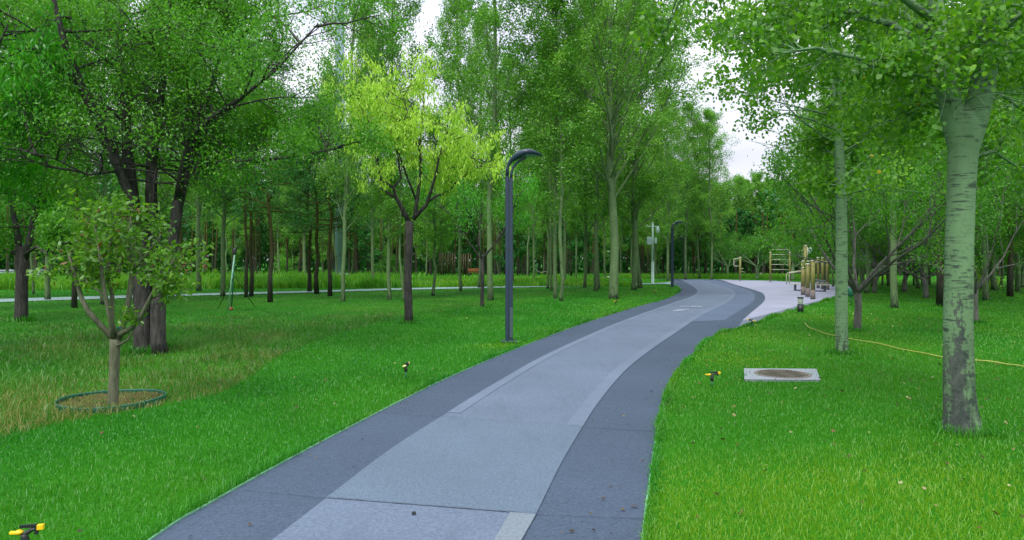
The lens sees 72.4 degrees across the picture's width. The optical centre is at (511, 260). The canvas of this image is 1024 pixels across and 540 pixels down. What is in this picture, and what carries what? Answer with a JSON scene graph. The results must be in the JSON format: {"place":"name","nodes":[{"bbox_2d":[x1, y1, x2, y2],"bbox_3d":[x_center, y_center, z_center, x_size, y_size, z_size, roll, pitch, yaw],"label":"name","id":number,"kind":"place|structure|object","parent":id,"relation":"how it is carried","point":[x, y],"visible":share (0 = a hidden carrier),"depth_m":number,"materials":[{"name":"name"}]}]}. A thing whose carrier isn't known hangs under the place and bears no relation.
{"place":"outdoors","nodes":[
{"label":"outdoors","id":0,"kind":"place"},
{"bbox_2d":[0,287,592,436],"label":"rough grass","id":1,"kind":"structure","parent":0,"point":[88,361],"depth_m":13.06,"materials":[{"name":"plant"}]},
{"bbox_2d":[0,282,670,301],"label":"side path","id":2,"kind":"structure","parent":0,"point":[56,298],"depth_m":36.47,"materials":[{"name":"concrete"}]},
{"bbox_2d":[152,279,810,539],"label":"path","id":3,"kind":"structure","parent":0,"point":[589,472],"depth_m":6.00,"materials":[{"name":"concrete"}]},
{"bbox_2d":[272,279,733,539],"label":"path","id":4,"kind":"structure","parent":3,"relation":"on","point":[559,388],"depth_m":7.97,"materials":[{"name":"grey concrete"}]},
{"bbox_2d":[326,416,582,513],"bbox_3d":[-0.316,1.682,6.092,1.570,0.001,2.644,0,0,13],"label":"path light panel","id":5,"kind":"object","parent":4,"relation":"on","point":[495,465],"visible":1,"depth_m":5.68,"materials":[{"name":"grey concrete"}]},
{"bbox_2d":[494,512,535,539],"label":"paving slab","id":6,"kind":"structure","parent":4,"relation":"on","point":[515,525],"depth_m":4.41,"materials":[{"name":"concrete"}]},
{"bbox_2d":[449,279,699,412],"bbox_3d":[8.206,1.681,35.010,2.271,0.001,57.323,0,0,16],"label":"path edge stripe","id":7,"kind":"object","parent":4,"relation":"on","point":[464,405],"visible":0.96,"depth_m":10.89,"materials":[{"name":"concrete"}]},
{"bbox_2d":[567,279,734,425],"bbox_3d":[9.730,1.681,34.480,2.564,0.001,57.608,0,0,16],"label":"path edge stripe","id":8,"kind":"object","parent":4,"relation":"on","point":[580,416],"visible":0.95,"depth_m":10.05,"materials":[{"name":"concrete"}]},
{"bbox_2d":[694,279,754,320],"bbox_3d":[12.211,1.686,40.525,2.896,0.001,44.671,0,0,15],"label":"path bend band","id":9,"kind":"object","parent":4,"relation":"on","point":[740,300],"visible":0.96,"depth_m":26.78,"materials":[{"name":"grey concrete"}]},
{"bbox_2d":[0,0,964,260],"label":"sky","id":10,"kind":"structure","parent":0,"point":[741,163],"materials":[{"name":"white"}]},
{"bbox_2d":[0,261,1023,539],"bbox_3d":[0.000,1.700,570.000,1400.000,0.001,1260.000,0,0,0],"label":"ground","id":11,"kind":"structure","parent":0,"point":[468,297],"depth_m":7.72,"materials":[{"name":"plant"}]},
{"bbox_2d":[9,523,44,539],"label":"sprinkler","id":12,"kind":"object","parent":11,"relation":"on","point":[35,528],"visible":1,"depth_m":3.99,"materials":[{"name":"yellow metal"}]},
{"bbox_2d":[0,0,98,222],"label":"ash tree","id":13,"kind":"object","parent":11,"relation":"on","point":[47,48],"visible":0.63,"depth_m":12.17,"materials":[{"name":"green plant"}]},
{"bbox_2d":[0,47,114,321],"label":"elm tree","id":14,"kind":"object","parent":11,"relation":"on","point":[53,228],"visible":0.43,"depth_m":19.41,"materials":[{"name":"green plant"}]},
{"bbox_2d":[1,0,113,299],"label":"poplar tree","id":15,"kind":"object","parent":11,"relation":"on","point":[47,291],"visible":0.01,"depth_m":29.89,"materials":[{"name":"green plant"}]},
{"bbox_2d":[18,0,119,307],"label":"pine tree","id":16,"kind":"object","parent":11,"relation":"on","point":[74,302],"visible":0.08,"depth_m":25.08,"materials":[{"name":"green plant"}]},
{"bbox_2d":[56,1,162,304],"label":"poplar tree","id":17,"kind":"object","parent":11,"relation":"on","point":[104,226],"visible":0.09,"depth_m":26.82,"materials":[{"name":"green plant"}]},
{"bbox_2d":[55,389,166,412],"bbox_3d":[-4.782,1.671,8.346,1.166,0.090,1.163,0,0,0],"label":"tree ring","id":18,"kind":"object","parent":11,"relation":"on","point":[125,406],"visible":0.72,"depth_m":8.39,"materials":[{"name":"brown soil"}]},
{"bbox_2d":[58,390,162,411],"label":"ring grass","id":19,"kind":"structure","parent":18,"relation":"in","point":[104,397],"depth_m":8.39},
{"bbox_2d":[26,184,218,405],"bbox_3d":[-4.306,0.441,7.994,2.192,2.588,1.168,0,0,11],"label":"crabapple tree","id":20,"kind":"object","parent":11,"relation":"on","point":[96,256],"visible":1,"depth_m":7.97,"materials":[{"name":"green plant"}]},
{"bbox_2d":[93,0,198,261],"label":"poplar tree","id":21,"kind":"object","parent":11,"relation":"on","point":[161,195],"visible":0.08,"depth_m":33.83,"materials":[{"name":"green plant"}]},
{"bbox_2d":[124,134,221,276],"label":"pine tree","id":22,"kind":"object","parent":11,"relation":"on","point":[203,215],"visible":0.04,"depth_m":47.83,"materials":[{"name":"green plant"}]},
{"bbox_2d":[135,0,236,290],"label":"poplar tree","id":23,"kind":"object","parent":11,"relation":"on","point":[198,235],"visible":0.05,"depth_m":38.77,"materials":[{"name":"green plant"}]},
{"bbox_2d":[183,123,228,272],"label":"poplar tree","id":24,"kind":"object","parent":11,"relation":"on","point":[202,226],"visible":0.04,"depth_m":62.42,"materials":[{"name":"green plant"}]},
{"bbox_2d":[182,201,230,263],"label":"pine tree","id":25,"kind":"object","parent":11,"relation":"on","point":[209,241],"visible":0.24,"depth_m":84.85,"materials":[{"name":"green plant"}]},
{"bbox_2d":[0,0,429,353],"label":"elm tree","id":26,"kind":"object","parent":11,"relation":"on","point":[131,85],"visible":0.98,"depth_m":12.41,"materials":[{"name":"green plant"}]},
{"bbox_2d":[156,4,274,296],"bbox_3d":[-13.366,-5.446,32.982,5.349,14.368,5.184,0,0,12],"label":"poplar tree","id":27,"kind":"object","parent":11,"relation":"on","point":[225,213],"visible":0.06,"depth_m":32.93,"materials":[{"name":"green plant"}]},
{"bbox_2d":[218,184,257,263],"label":"background tree","id":28,"kind":"object","parent":11,"relation":"on","point":[238,250],"visible":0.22,"depth_m":79.67,"materials":[{"name":"green plant"}]},
{"bbox_2d":[201,45,302,296],"bbox_3d":[-12.266,-4.329,32.821,4.205,12.168,4.210,0,0,30],"label":"pine tree","id":29,"kind":"object","parent":11,"relation":"on","point":[251,289],"visible":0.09,"depth_m":32.81,"materials":[{"name":"green plant"}]},
{"bbox_2d":[234,197,273,264],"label":"pine tree","id":30,"kind":"object","parent":11,"relation":"on","point":[265,240],"visible":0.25,"depth_m":86.04,"materials":[{"name":"green plant"}]},
{"bbox_2d":[213,51,296,297],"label":"pine tree","id":31,"kind":"object","parent":11,"relation":"on","point":[246,254],"visible":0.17,"depth_m":32.13,"materials":[{"name":"green plant"}]},
{"bbox_2d":[218,39,325,301],"bbox_3d":[-9.860,-3.672,28.252,4.357,10.833,4.291,0,0,1],"label":"pine tree","id":32,"kind":"object","parent":11,"relation":"on","point":[271,260],"visible":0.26,"depth_m":28.44,"materials":[{"name":"green plant"}]},
{"bbox_2d":[258,131,304,270],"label":"poplar tree","id":33,"kind":"object","parent":11,"relation":"on","point":[274,226],"visible":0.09,"depth_m":63.66,"materials":[{"name":"green plant"}]},
{"bbox_2d":[243,131,355,290],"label":"pine tree","id":34,"kind":"object","parent":11,"relation":"on","point":[309,284],"visible":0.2,"depth_m":37.77,"materials":[{"name":"green plant"}]},
{"bbox_2d":[267,103,339,273],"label":"poplar tree","id":35,"kind":"object","parent":11,"relation":"on","point":[304,249],"visible":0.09,"depth_m":53.46,"materials":[{"name":"green plant"}]},
{"bbox_2d":[0,267,630,289],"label":"meadow grass","id":36,"kind":"structure","parent":11,"relation":"on","point":[293,279],"depth_m":44.76,"materials":[{"name":"plant"}]},
{"bbox_2d":[260,114,371,293],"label":"pine tree","id":37,"kind":"object","parent":11,"relation":"on","point":[316,284],"visible":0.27,"depth_m":35.55,"materials":[{"name":"green plant"}]},
{"bbox_2d":[307,175,334,272],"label":"background tree","id":38,"kind":"object","parent":11,"relation":"on","point":[321,246],"visible":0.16,"depth_m":78.27,"materials":[{"name":"green plant"}]},
{"bbox_2d":[283,90,370,295],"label":"pine tree","id":39,"kind":"object","parent":11,"relation":"on","point":[331,221],"visible":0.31,"depth_m":33.18,"materials":[{"name":"green plant"}]},
{"bbox_2d":[335,0,346,274],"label":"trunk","id":40,"kind":"object","parent":11,"relation":"on","point":[339,242],"visible":0.08,"depth_m":61.63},
{"bbox_2d":[320,156,382,273],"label":"pine tree","id":41,"kind":"object","parent":11,"relation":"on","point":[354,251],"visible":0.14,"depth_m":64.28,"materials":[{"name":"green plant"}]},
{"bbox_2d":[291,0,414,301],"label":"poplar tree","id":42,"kind":"object","parent":11,"relation":"on","point":[349,170],"visible":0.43,"depth_m":29.02,"materials":[{"name":"green plant"}]},
{"bbox_2d":[346,200,382,266],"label":"pine tree","id":43,"kind":"object","parent":11,"relation":"on","point":[360,244],"visible":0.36,"depth_m":79.33,"materials":[{"name":"green plant"}]},
{"bbox_2d":[337,19,412,278],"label":"poplar tree","id":44,"kind":"object","parent":11,"relation":"on","point":[372,235],"visible":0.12,"depth_m":46.41,"materials":[{"name":"green plant"}]},
{"bbox_2d":[367,161,399,272],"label":"background tree","id":45,"kind":"object","parent":11,"relation":"on","point":[376,239],"visible":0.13,"depth_m":87.38,"materials":[{"name":"green plant"}]},
{"bbox_2d":[375,95,429,300],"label":"poplar tree","id":46,"kind":"object","parent":11,"relation":"on","point":[391,203],"visible":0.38,"depth_m":29.51,"materials":[{"name":"green plant"}]},
{"bbox_2d":[355,0,450,299],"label":"poplar tree","id":47,"kind":"object","parent":11,"relation":"on","point":[413,6],"visible":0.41,"depth_m":29.69,"materials":[{"name":"green plant"}]},
{"bbox_2d":[312,44,514,322],"bbox_3d":[-2.791,-2.035,19.119,5.751,7.587,3.552,0,0,0],"label":"ash tree","id":48,"kind":"object","parent":11,"relation":"on","point":[462,161],"visible":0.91,"depth_m":18.69,"materials":[{"name":"green plant"}]},
{"bbox_2d":[147,285,680,539],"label":"kerb edging","id":49,"kind":"object","parent":11,"relation":"on","point":[199,508],"visible":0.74,"depth_m":6.12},
{"bbox_2d":[410,169,450,275],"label":"background tree","id":50,"kind":"object","parent":11,"relation":"on","point":[427,253],"visible":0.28,"depth_m":76.57,"materials":[{"name":"green plant"}]},
{"bbox_2d":[399,109,471,295],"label":"poplar tree","id":51,"kind":"object","parent":11,"relation":"on","point":[435,231],"visible":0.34,"depth_m":33.55,"materials":[{"name":"green plant"}]},
{"bbox_2d":[419,149,462,272],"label":"background tree","id":52,"kind":"object","parent":11,"relation":"on","point":[443,245],"visible":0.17,"depth_m":79.45,"materials":[{"name":"green plant"}]},
{"bbox_2d":[421,0,491,290],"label":"poplar tree","id":53,"kind":"object","parent":11,"relation":"on","point":[442,25],"visible":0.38,"depth_m":38.47,"materials":[{"name":"green plant"}]},
{"bbox_2d":[441,200,485,273],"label":"pine tree","id":54,"kind":"object","parent":11,"relation":"on","point":[473,242],"visible":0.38,"depth_m":86.14,"materials":[{"name":"green plant"}]},
{"bbox_2d":[409,144,545,306],"bbox_3d":[-1.218,-1.127,25.053,4.263,5.768,4.760,0,0,-45],"label":"ash tree","id":55,"kind":"object","parent":11,"relation":"on","point":[462,196],"visible":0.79,"depth_m":25.06,"materials":[{"name":"green plant"}]},
{"bbox_2d":[455,0,511,286],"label":"poplar tree","id":56,"kind":"object","parent":11,"relation":"on","point":[490,44],"visible":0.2,"depth_m":43.28,"materials":[{"name":"green plant"}]},
{"bbox_2d":[414,0,569,299],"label":"poplar tree","id":57,"kind":"object","parent":11,"relation":"on","point":[494,17],"visible":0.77,"depth_m":29.93,"materials":[{"name":"green plant"}]},
{"bbox_2d":[1,297,1011,439],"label":"tuft grass","id":58,"kind":"structure","parent":11,"relation":"on","point":[937,422],"depth_m":12.49,"materials":[{"name":"plant"}]},
{"bbox_2d":[0,163,1021,277],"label":"wood","id":59,"kind":"object","parent":11,"relation":"on","point":[421,265],"depth_m":86.50,"materials":[{"name":"plant"}]},
{"bbox_2d":[477,54,545,280],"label":"poplar tree","id":60,"kind":"object","parent":11,"relation":"on","point":[513,134],"visible":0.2,"depth_m":47.46,"materials":[{"name":"green plant"}]},
{"bbox_2d":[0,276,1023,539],"bbox_3d":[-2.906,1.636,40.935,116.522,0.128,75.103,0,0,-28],"label":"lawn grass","id":61,"kind":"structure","parent":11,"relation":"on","point":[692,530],"depth_m":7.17,"materials":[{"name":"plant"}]},
{"bbox_2d":[492,196,543,275],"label":"tree","id":62,"kind":"object","parent":11,"relation":"on","point":[521,251],"visible":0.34,"depth_m":77.61,"materials":[{"name":"green plant"}]},
{"bbox_2d":[500,148,542,342],"bbox_3d":[0.201,-0.295,14.454,0.873,3.990,0.460,0,0,0],"label":"street lamp","id":63,"kind":"object","parent":11,"relation":"on","point":[522,154],"visible":0.91,"depth_m":14.39,"materials":[{"name":"metal"}]},
{"bbox_2d":[508,78,553,276],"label":"poplar tree","id":64,"kind":"object","parent":11,"relation":"on","point":[535,228],"visible":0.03,"depth_m":57.50,"materials":[{"name":"green plant"}]},
{"bbox_2d":[520,59,571,288],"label":"poplar tree","id":65,"kind":"object","parent":11,"relation":"on","point":[548,248],"visible":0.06,"depth_m":42.18,"materials":[{"name":"green plant"}]},
{"bbox_2d":[519,39,580,290],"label":"poplar tree","id":66,"kind":"object","parent":11,"relation":"on","point":[551,220],"visible":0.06,"depth_m":39.37,"materials":[{"name":"green plant"}]},
{"bbox_2d":[509,0,598,298],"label":"poplar tree","id":67,"kind":"object","parent":11,"relation":"on","point":[555,295],"visible":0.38,"depth_m":31.01,"materials":[{"name":"green plant"}]},
{"bbox_2d":[507,0,612,300],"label":"poplar tree","id":68,"kind":"object","parent":11,"relation":"on","point":[561,9],"visible":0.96,"depth_m":28.93,"materials":[{"name":"green plant"}]},
{"bbox_2d":[533,80,598,279],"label":"poplar tree","id":69,"kind":"object","parent":11,"relation":"on","point":[564,248],"visible":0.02,"depth_m":51.90,"materials":[{"name":"green plant"}]},
{"bbox_2d":[552,195,593,275],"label":"pine tree","id":70,"kind":"object","parent":11,"relation":"on","point":[580,248],"visible":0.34,"depth_m":77.87,"materials":[{"name":"green plant"}]},
{"bbox_2d":[551,37,628,287],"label":"poplar tree","id":71,"kind":"object","parent":11,"relation":"on","point":[571,226],"visible":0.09,"depth_m":43.19,"materials":[{"name":"green plant"}]},
{"bbox_2d":[549,0,644,291],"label":"poplar tree","id":72,"kind":"object","parent":11,"relation":"on","point":[598,187],"visible":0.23,"depth_m":38.15,"materials":[{"name":"green plant"}]},
{"bbox_2d":[577,50,630,288],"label":"poplar tree","id":73,"kind":"object","parent":11,"relation":"on","point":[601,216],"visible":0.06,"depth_m":41.44,"materials":[{"name":"green plant"}]},
{"bbox_2d":[499,0,722,299],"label":"poplar tree","id":74,"kind":"object","parent":11,"relation":"on","point":[615,139],"visible":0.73,"depth_m":30.15,"materials":[{"name":"green plant"}]},
{"bbox_2d":[570,0,693,289],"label":"poplar tree","id":75,"kind":"object","parent":11,"relation":"on","point":[648,190],"visible":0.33,"depth_m":39.79,"materials":[{"name":"green plant"}]},
{"bbox_2d":[582,0,706,287],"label":"poplar tree","id":76,"kind":"object","parent":11,"relation":"on","point":[639,278],"visible":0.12,"depth_m":42.13,"materials":[{"name":"green plant"}]},
{"bbox_2d":[620,145,670,262],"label":"poplar tree","id":77,"kind":"object","parent":11,"relation":"on","point":[641,241],"visible":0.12,"depth_m":63.90,"materials":[{"name":"green plant"}]},
{"bbox_2d":[626,143,688,275],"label":"poplar tree","id":78,"kind":"object","parent":11,"relation":"on","point":[655,249],"visible":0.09,"depth_m":67.87,"materials":[{"name":"green plant"}]},
{"bbox_2d":[640,86,702,280],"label":"poplar tree","id":79,"kind":"object","parent":11,"relation":"on","point":[668,154],"visible":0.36,"depth_m":57.63,"materials":[{"name":"green plant"}]},
{"bbox_2d":[665,214,704,268],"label":"pine tree","id":80,"kind":"object","parent":11,"relation":"on","point":[679,251],"visible":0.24,"depth_m":76.53,"materials":[{"name":"green plant"}]},
{"bbox_2d":[659,102,720,279],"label":"poplar tree","id":81,"kind":"object","parent":11,"relation":"on","point":[691,116],"visible":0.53,"depth_m":61.79,"materials":[{"name":"green plant"}]},
{"bbox_2d":[673,121,732,278],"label":"poplar tree","id":82,"kind":"object","parent":11,"relation":"on","point":[699,227],"visible":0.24,"depth_m":65.88,"materials":[{"name":"green plant"}]},
{"bbox_2d":[682,105,742,279],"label":"poplar tree","id":83,"kind":"object","parent":11,"relation":"on","point":[710,115],"visible":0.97,"depth_m":61.48,"materials":[{"name":"green plant"}]},
{"bbox_2d":[688,232,758,274],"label":"crabapple tree","id":84,"kind":"object","parent":11,"relation":"on","point":[722,254],"visible":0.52,"depth_m":71.47,"materials":[{"name":"green plant"}]},
{"bbox_2d":[723,172,764,272],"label":"poplar tree","id":85,"kind":"object","parent":11,"relation":"on","point":[741,205],"visible":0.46,"depth_m":87.56,"materials":[{"name":"green plant"}]},
{"bbox_2d":[731,211,766,272],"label":"pine tree","id":86,"kind":"object","parent":11,"relation":"on","point":[743,226],"visible":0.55,"depth_m":76.32,"materials":[{"name":"green plant"}]},
{"bbox_2d":[603,272,897,279],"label":"verge grass","id":87,"kind":"structure","parent":11,"relation":"on","point":[717,275],"depth_m":66.42,"materials":[{"name":"plant"}]},
{"bbox_2d":[739,169,771,225],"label":"poplar tree","id":88,"kind":"object","parent":11,"relation":"on","point":[761,188],"visible":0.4,"depth_m":90.28,"materials":[{"name":"green plant"}]},
{"bbox_2d":[709,226,806,278],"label":"crabapple tree","id":89,"kind":"object","parent":11,"relation":"on","point":[736,246],"visible":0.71,"depth_m":63.02,"materials":[{"name":"green plant"}]},
{"bbox_2d":[740,227,819,279],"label":"crabapple tree","id":90,"kind":"object","parent":11,"relation":"on","point":[793,266],"visible":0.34,"depth_m":61.04,"materials":[{"name":"green plant"}]},
{"bbox_2d":[537,310,1023,527],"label":"fallen leaves","id":91,"kind":"object","parent":11,"relation":"on","point":[833,430],"visible":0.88,"depth_m":8.13,"materials":[{"name":"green plant"}]},
{"bbox_2d":[744,368,820,381],"bbox_3d":[3.983,1.677,10.325,1.434,0.046,1.047,0,0,0],"label":"manhole","id":92,"kind":"object","parent":11,"relation":"on","point":[779,374],"visible":0.99,"depth_m":10.17,"materials":[{"name":"concrete"}]},
{"bbox_2d":[777,196,834,279],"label":"tree","id":93,"kind":"object","parent":11,"relation":"on","point":[815,255],"visible":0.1,"depth_m":57.96,"materials":[{"name":"green plant"}]},
{"bbox_2d":[619,0,1023,435],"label":"aspen tree","id":94,"kind":"object","parent":11,"relation":"on","point":[988,34],"visible":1,"depth_m":6.85,"materials":[{"name":"green plant"}]},
{"bbox_2d":[690,0,1023,351],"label":"aspen tree","id":95,"kind":"object","parent":11,"relation":"on","point":[813,178],"visible":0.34,"depth_m":12.65,"materials":[{"name":"green plant"}]},
{"bbox_2d":[825,27,918,293],"bbox_3d":[18.753,-5.723,36.022,5.692,14.928,6.050,0,0,34],"label":"poplar tree","id":96,"kind":"object","parent":11,"relation":"on","point":[867,253],"visible":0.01,"depth_m":35.81,"materials":[{"name":"green plant"}]},
{"bbox_2d":[813,191,945,292],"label":"crabapple tree","id":97,"kind":"object","parent":11,"relation":"on","point":[874,287],"visible":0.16,"depth_m":35.80,"materials":[{"name":"green plant"}]},
{"bbox_2d":[747,92,1023,330],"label":"crabapple tree","id":98,"kind":"object","parent":11,"relation":"on","point":[934,180],"visible":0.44,"depth_m":15.99,"materials":[{"name":"green plant"}]},
{"bbox_2d":[808,0,968,307],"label":"poplar tree","id":99,"kind":"object","parent":11,"relation":"on","point":[893,287],"visible":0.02,"depth_m":24.92,"materials":[{"name":"green plant"}]},
{"bbox_2d":[813,195,1014,291],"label":"crabapple tree","id":100,"kind":"object","parent":11,"relation":"on","point":[904,282],"visible":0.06,"depth_m":37.74,"materials":[{"name":"green plant"}]},
{"bbox_2d":[814,191,1023,297],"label":"crabapple tree","id":101,"kind":"object","parent":11,"relation":"on","point":[922,278],"visible":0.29,"depth_m":31.24,"materials":[{"name":"green plant"}]},
{"bbox_2d":[854,119,1023,320],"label":"crabapple tree","id":102,"kind":"object","parent":11,"relation":"on","point":[998,215],"visible":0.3,"depth_m":18.95,"materials":[{"name":"green plant"}]},
{"bbox_2d":[867,3,1021,306],"bbox_3d":[16.065,-3.988,25.975,5.677,11.471,5.764,0,0,-35],"label":"tree","id":103,"kind":"object","parent":11,"relation":"on","point":[939,286],"visible":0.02,"depth_m":25.73,"materials":[{"name":"green plant"}]},
{"bbox_2d":[906,11,1023,299],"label":"poplar tree","id":104,"kind":"object","parent":11,"relation":"on","point":[985,291],"visible":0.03,"depth_m":29.93,"materials":[{"name":"green plant"}]},
{"bbox_2d":[956,2,1023,211],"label":"poplar tree","id":105,"kind":"object","parent":11,"relation":"on","point":[1012,86],"visible":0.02,"depth_m":24.27,"materials":[{"name":"green plant"}]},
{"bbox_2d":[961,0,1023,197],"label":"poplar tree","id":106,"kind":"object","parent":11,"relation":"on","point":[1020,100],"visible":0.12,"depth_m":20.87,"materials":[{"name":"green plant"}]},
{"bbox_2d":[984,63,1023,296],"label":"pine tree","id":107,"kind":"object","parent":11,"relation":"on","point":[1009,290],"visible":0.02,"depth_m":32.78,"materials":[{"name":"green plant"}]},
{"bbox_2d":[718,279,849,319],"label":"plaza","id":108,"kind":"structure","parent":0,"point":[781,295],"depth_m":34.61,"materials":[{"name":"concrete"}]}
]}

